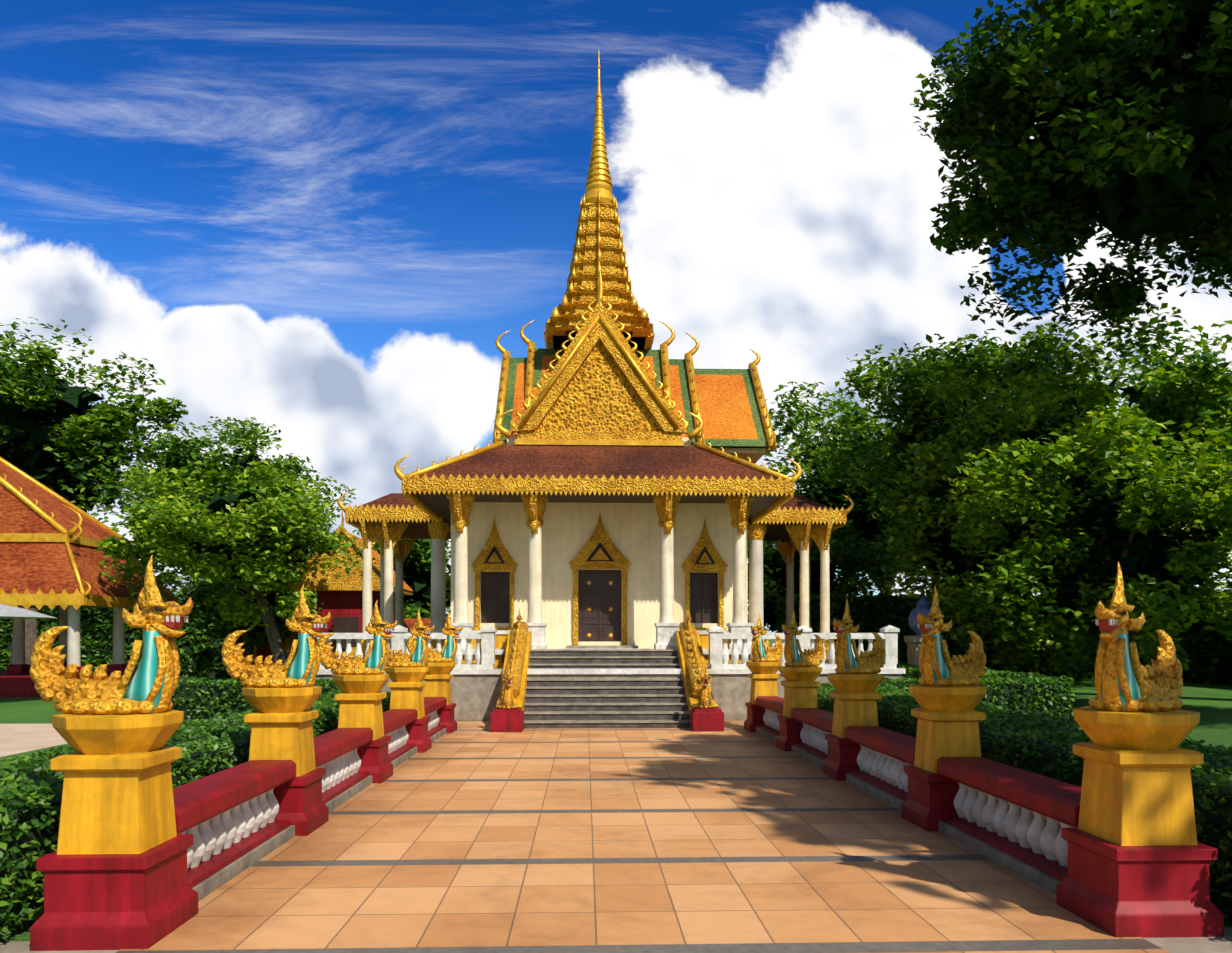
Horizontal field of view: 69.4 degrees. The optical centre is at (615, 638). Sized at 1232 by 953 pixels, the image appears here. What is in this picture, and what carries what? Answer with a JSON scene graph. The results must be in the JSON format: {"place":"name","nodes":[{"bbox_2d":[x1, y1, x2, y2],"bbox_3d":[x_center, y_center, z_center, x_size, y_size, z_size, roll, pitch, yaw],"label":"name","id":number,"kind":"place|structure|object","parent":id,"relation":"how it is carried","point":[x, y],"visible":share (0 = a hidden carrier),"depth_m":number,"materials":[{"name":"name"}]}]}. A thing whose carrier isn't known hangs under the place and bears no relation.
{"place":"outdoors","nodes":[
{"label":"outdoors","id":0,"kind":"place"},
{"bbox_2d":[0,724,67,756],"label":"side path","id":1,"kind":"structure","parent":0,"point":[17,738],"depth_m":14.43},
{"bbox_2d":[0,639,1231,941],"bbox_3d":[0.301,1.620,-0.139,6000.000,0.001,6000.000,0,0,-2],"label":"ground","id":2,"kind":"structure","parent":0,"point":[1210,705],"depth_m":20.44,"materials":[{"name":"green plant"}]},
{"bbox_2d":[0,604,54,618],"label":"parasol","id":3,"kind":"object","parent":2,"relation":"on","point":[9,612],"visible":1,"depth_m":21.67,"materials":[{"name":"fabric"}]},
{"bbox_2d":[0,457,184,696],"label":"pavilion","id":4,"kind":"structure","parent":2,"relation":"on","point":[51,557],"depth_m":25.41,"materials":[{"name":"orange tile"}]},
{"bbox_2d":[0,317,224,664],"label":"tree","id":5,"kind":"object","parent":2,"relation":"on","point":[61,437],"visible":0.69,"depth_m":35.77,"materials":[{"name":"green plant"}]},
{"bbox_2d":[0,687,390,941],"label":"hedge","id":6,"kind":"object","parent":2,"relation":"on","point":[31,788],"visible":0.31,"depth_m":5.35,"materials":[{"name":"green plant"}]},
{"bbox_2d":[0,603,423,677],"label":"shrub belt","id":7,"kind":"object","parent":2,"relation":"on","point":[199,652],"visible":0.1,"depth_m":37.18,"materials":[{"name":"green plant"}]},
{"bbox_2d":[156,551,311,664],"bbox_3d":[-13.420,-1.461,32.747,5.746,6.184,6.560,0,0,-2],"label":"tree","id":8,"kind":"object","parent":2,"relation":"on","point":[250,639],"visible":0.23,"depth_m":31.55,"materials":[{"name":"green plant"}]},
{"bbox_2d":[133,416,339,588],"bbox_3d":[-17.461,-4.618,41.173,8.875,12.493,8.099,0,0,40],"label":"tree","id":9,"kind":"object","parent":2,"relation":"on","point":[219,475],"visible":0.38,"depth_m":38.95,"materials":[{"name":"green plant"}]},
{"bbox_2d":[95,460,378,665],"bbox_3d":[-11.247,-1.778,26.264,7.383,6.976,7.711,0,0,-2],"label":"tree","id":10,"kind":"object","parent":2,"relation":"on","point":[243,541],"visible":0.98,"depth_m":24.85,"materials":[{"name":"green plant"}]},
{"bbox_2d":[171,676,337,725],"bbox_3d":[-6.330,1.132,16.047,3.286,0.975,1.210,0,0,-2],"label":"hedge","id":11,"kind":"object","parent":2,"relation":"on","point":[204,698],"visible":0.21,"depth_m":15.56,"materials":[{"name":"green plant"}]},
{"bbox_2d":[240,618,450,664],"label":"boundary wall","id":12,"kind":"structure","parent":2,"relation":"on","point":[265,650],"depth_m":35.38,"materials":[{"name":"paint"}]},
{"bbox_2d":[283,511,412,653],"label":"pavilion","id":13,"kind":"structure","parent":2,"relation":"on","point":[340,598],"depth_m":31.30,"materials":[{"name":"red paint"}]},
{"bbox_2d":[311,530,450,617],"bbox_3d":[-9.807,-2.293,39.821,9.192,7.858,8.772,0,0,-2],"label":"tree","id":14,"kind":"object","parent":2,"relation":"on","point":[417,570],"visible":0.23,"depth_m":37.91,"materials":[{"name":"green plant"}]},
{"bbox_2d":[490,615,723,731],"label":"temple stairs","id":15,"kind":"structure","parent":2,"relation":"on","point":[597,703],"depth_m":16.84,"materials":[{"name":"grey stone"}]},
{"bbox_2d":[496,662,519,708],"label":"naga statue","id":16,"kind":"object","parent":15,"relation":"on","point":[506,701],"visible":0.98,"depth_m":15.39,"materials":[{"name":"gold metal"}]},
{"bbox_2d":[516,609,522,629],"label":"naga statue","id":17,"kind":"object","parent":15,"relation":"on","point":[518,618],"visible":0.4,"depth_m":18.31,"materials":[{"name":"gold metal"}]},
{"bbox_2d":[685,609,690,629],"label":"naga statue","id":18,"kind":"object","parent":15,"relation":"on","point":[688,618],"visible":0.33,"depth_m":18.43,"materials":[{"name":"gold metal"}]},
{"bbox_2d":[694,663,717,708],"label":"naga statue","id":19,"kind":"object","parent":15,"relation":"on","point":[706,701],"visible":1,"depth_m":15.51,"materials":[{"name":"gold metal"}]},
{"bbox_2d":[315,630,905,720],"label":"temple platform","id":20,"kind":"structure","parent":2,"relation":"on","point":[475,694],"depth_m":17.48,"materials":[{"name":"grey stone"}]},
{"bbox_2d":[359,493,834,648],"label":"columns","id":21,"kind":"structure","parent":20,"relation":"on","point":[386,535],"depth_m":22.87,"materials":[{"name":"white paint"}]},
{"bbox_2d":[337,440,853,539],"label":"lower roof","id":22,"kind":"structure","parent":21,"relation":"on","point":[500,471],"depth_m":19.64,"materials":[{"name":"brown tile"}]},
{"bbox_2d":[492,267,776,463],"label":"upper gabled roof","id":23,"kind":"structure","parent":22,"relation":"on","point":[599,381],"depth_m":21.16,"materials":[{"name":"gold metal"}]},
{"bbox_2d":[544,51,654,349],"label":"temple spire","id":24,"kind":"structure","parent":23,"relation":"on","point":[598,240],"depth_m":23.43,"materials":[{"name":"gold metal"}]},
{"bbox_2d":[451,502,747,647],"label":"temple walls","id":25,"kind":"structure","parent":20,"relation":"on","point":[600,573],"depth_m":20.41,"materials":[{"name":"beige paint"}]},
{"bbox_2d":[314,625,899,668],"bbox_3d":[-0.269,0.155,17.632,11.805,0.870,0.300,0,0,-2],"label":"terrace balustrade","id":26,"kind":"object","parent":20,"relation":"on","point":[718,653],"visible":0.44,"depth_m":17.59,"materials":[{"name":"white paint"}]},
{"bbox_2d":[0,928,1231,952],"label":"concrete apron","id":27,"kind":"object","parent":2,"relation":"on","point":[1196,944],"depth_m":4.68,"materials":[{"name":"grey concrete"}]},
{"bbox_2d":[116,721,1168,952],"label":"walkway tiles","id":28,"kind":"object","parent":2,"relation":"on","point":[480,837],"visible":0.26,"depth_m":6.21,"materials":[{"name":"orange tile"}]},
{"bbox_2d":[30,662,1223,950],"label":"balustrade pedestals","id":29,"kind":"object","parent":28,"relation":"on","point":[118,872],"visible":0.94,"depth_m":5.20,"materials":[{"name":"red paint"}]},
{"bbox_2d":[30,555,192,714],"bbox_3d":[-2.796,-0.006,4.930,0.979,0.910,0.436,0,0,9],"label":"naga statue","id":30,"kind":"object","parent":29,"relation":"on","point":[150,686],"visible":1,"depth_m":4.84,"materials":[{"name":"gold metal"}]},
{"bbox_2d":[221,584,330,687],"bbox_3d":[-2.888,-0.008,7.556,0.983,0.914,0.438,0,0,8],"label":"naga statue","id":31,"kind":"object","parent":29,"relation":"on","point":[302,670],"visible":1,"depth_m":7.47,"materials":[{"name":"gold metal"}]},
{"bbox_2d":[318,600,396,674],"bbox_3d":[-2.973,-0.001,10.200,0.966,0.898,0.431,0,0,6],"label":"naga statue","id":32,"kind":"object","parent":29,"relation":"on","point":[375,662],"visible":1,"depth_m":10.12,"materials":[{"name":"gold metal"}]},
{"bbox_2d":[384,609,434,666],"bbox_3d":[-3.063,0.008,12.874,0.946,0.880,0.422,0,0,14],"label":"naga statue","id":33,"kind":"object","parent":29,"relation":"on","point":[419,656],"visible":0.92,"depth_m":12.76,"materials":[{"name":"gold metal"}]},
{"bbox_2d":[407,612,462,661],"bbox_3d":[-3.155,-0.011,15.508,0.991,0.921,0.442,0,0,1],"label":"naga statue","id":34,"kind":"object","parent":29,"relation":"on","point":[447,653],"visible":0.79,"depth_m":15.44,"materials":[{"name":"gold metal"}]},
{"bbox_2d":[180,708,1074,870],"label":"balusters","id":35,"kind":"object","parent":29,"relation":"on","point":[1037,833],"visible":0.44,"depth_m":6.81,"materials":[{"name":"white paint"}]},
{"bbox_2d":[750,613,782,661],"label":"naga statue","id":36,"kind":"object","parent":29,"relation":"on","point":[768,654],"visible":0.98,"depth_m":15.53,"materials":[{"name":"gold metal"}]},
{"bbox_2d":[782,609,824,666],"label":"naga statue","id":37,"kind":"object","parent":29,"relation":"on","point":[812,657],"visible":1,"depth_m":12.89,"materials":[{"name":"gold metal"}]},
{"bbox_2d":[833,598,885,673],"bbox_3d":[2.852,-0.012,10.446,0.993,0.923,0.442,0,0,-41],"label":"naga statue","id":38,"kind":"object","parent":29,"relation":"on","point":[866,662],"visible":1,"depth_m":10.24,"materials":[{"name":"gold metal"}]},
{"bbox_2d":[917,585,985,686],"bbox_3d":[2.928,-0.006,7.779,0.979,0.910,0.436,0,0,-38],"label":"naga statue","id":39,"kind":"object","parent":29,"relation":"on","point":[935,669],"visible":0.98,"depth_m":7.59,"materials":[{"name":"gold metal"}]},
{"bbox_2d":[1088,562,1182,711],"bbox_3d":[3.012,0.007,5.144,0.947,0.881,0.422,0,0,-37],"label":"naga statue","id":40,"kind":"object","parent":29,"relation":"on","point":[1126,680],"visible":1,"depth_m":4.96,"materials":[{"name":"gold metal"}]},
{"bbox_2d":[748,523,899,631],"bbox_3d":[7.826,-1.897,38.356,9.179,7.067,8.410,0,0,-2],"label":"tree","id":41,"kind":"object","parent":2,"relation":"on","point":[847,581],"visible":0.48,"depth_m":36.92,"materials":[{"name":"green plant"}]},
{"bbox_2d":[760,346,998,594],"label":"tree","id":42,"kind":"object","parent":2,"relation":"on","point":[828,486],"visible":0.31,"depth_m":42.82,"materials":[{"name":"green plant"}]},
{"bbox_2d":[904,595,942,665],"bbox_3d":[7.811,0.245,22.637,0.760,2.750,0.760,0,0,-2],"label":"urn monument","id":43,"kind":"object","parent":2,"relation":"on","point":[914,642],"visible":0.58,"depth_m":22.49,"materials":[{"name":"stone"}]},
{"bbox_2d":[792,321,1135,654],"bbox_3d":[12.530,-4.776,32.386,12.335,12.810,10.292,0,0,41],"label":"tree","id":44,"kind":"object","parent":2,"relation":"on","point":[922,418],"visible":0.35,"depth_m":31.47,"materials":[{"name":"green plant"}]},
{"bbox_2d":[773,592,1156,680],"bbox_3d":[25.310,-0.035,35.750,37.953,3.606,2.498,0,0,-2],"label":"shrub belt","id":45,"kind":"object","parent":2,"relation":"on","point":[871,613],"visible":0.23,"depth_m":34.29,"materials":[{"name":"green plant"}]},
{"bbox_2d":[897,661,1042,681],"bbox_3d":[7.477,1.113,23.566,1.221,1.038,13.298,0,0,-2],"label":"hedge","id":46,"kind":"object","parent":2,"relation":"on","point":[913,671],"visible":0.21,"depth_m":18.24,"materials":[{"name":"green plant"}]},
{"bbox_2d":[879,675,1076,726],"bbox_3d":[6.246,1.153,16.480,4.137,0.996,1.189,0,0,-2],"label":"hedge","id":47,"kind":"object","parent":2,"relation":"on","point":[1038,695],"visible":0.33,"depth_m":16.07,"materials":[{"name":"green plant"}]},
{"bbox_2d":[877,367,1112,668],"bbox_3d":[10.347,-2.937,24.729,6.297,9.166,6.323,0,0,-2],"label":"tree","id":48,"kind":"object","parent":2,"relation":"on","point":[947,558],"visible":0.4,"depth_m":24.16,"materials":[{"name":"green plant"}]},
{"bbox_2d":[817,681,1231,920],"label":"hedge","id":49,"kind":"object","parent":2,"relation":"on","point":[1040,744],"visible":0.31,"depth_m":7.08,"materials":[{"name":"green plant"}]},
{"bbox_2d":[910,0,1231,339],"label":"tree","id":50,"kind":"object","parent":2,"relation":"on","point":[1125,106],"visible":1,"depth_m":20.80,"materials":[{"name":"green plant"}]},
{"bbox_2d":[930,382,1231,687],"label":"tree","id":51,"kind":"object","parent":2,"relation":"on","point":[1145,527],"visible":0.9,"depth_m":20.09,"materials":[{"name":"green plant"}]},
{"bbox_2d":[977,303,1231,609],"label":"tree","id":52,"kind":"object","parent":2,"relation":"on","point":[1182,403],"visible":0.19,"depth_m":26.98,"materials":[{"name":"green plant"}]},
{"bbox_2d":[1033,320,1231,569],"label":"tree","id":53,"kind":"object","parent":2,"relation":"on","point":[1206,356],"visible":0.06,"depth_m":35.93,"materials":[{"name":"green plant"}]},
{"bbox_2d":[1156,590,1231,685],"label":"shrub belt","id":54,"kind":"object","parent":2,"relation":"on","point":[1209,654],"visible":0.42,"depth_m":31.99,"materials":[{"name":"green plant"}]},
{"bbox_2d":[1172,396,1231,596],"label":"tree","id":55,"kind":"object","parent":2,"relation":"on","point":[1226,452],"visible":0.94,"depth_m":16.74,"materials":[{"name":"green plant"}]},
{"bbox_2d":[0,0,1231,632],"label":"sky","id":56,"kind":"structure","parent":0,"point":[323,222],"materials":[{"name":"blue"}]}
]}

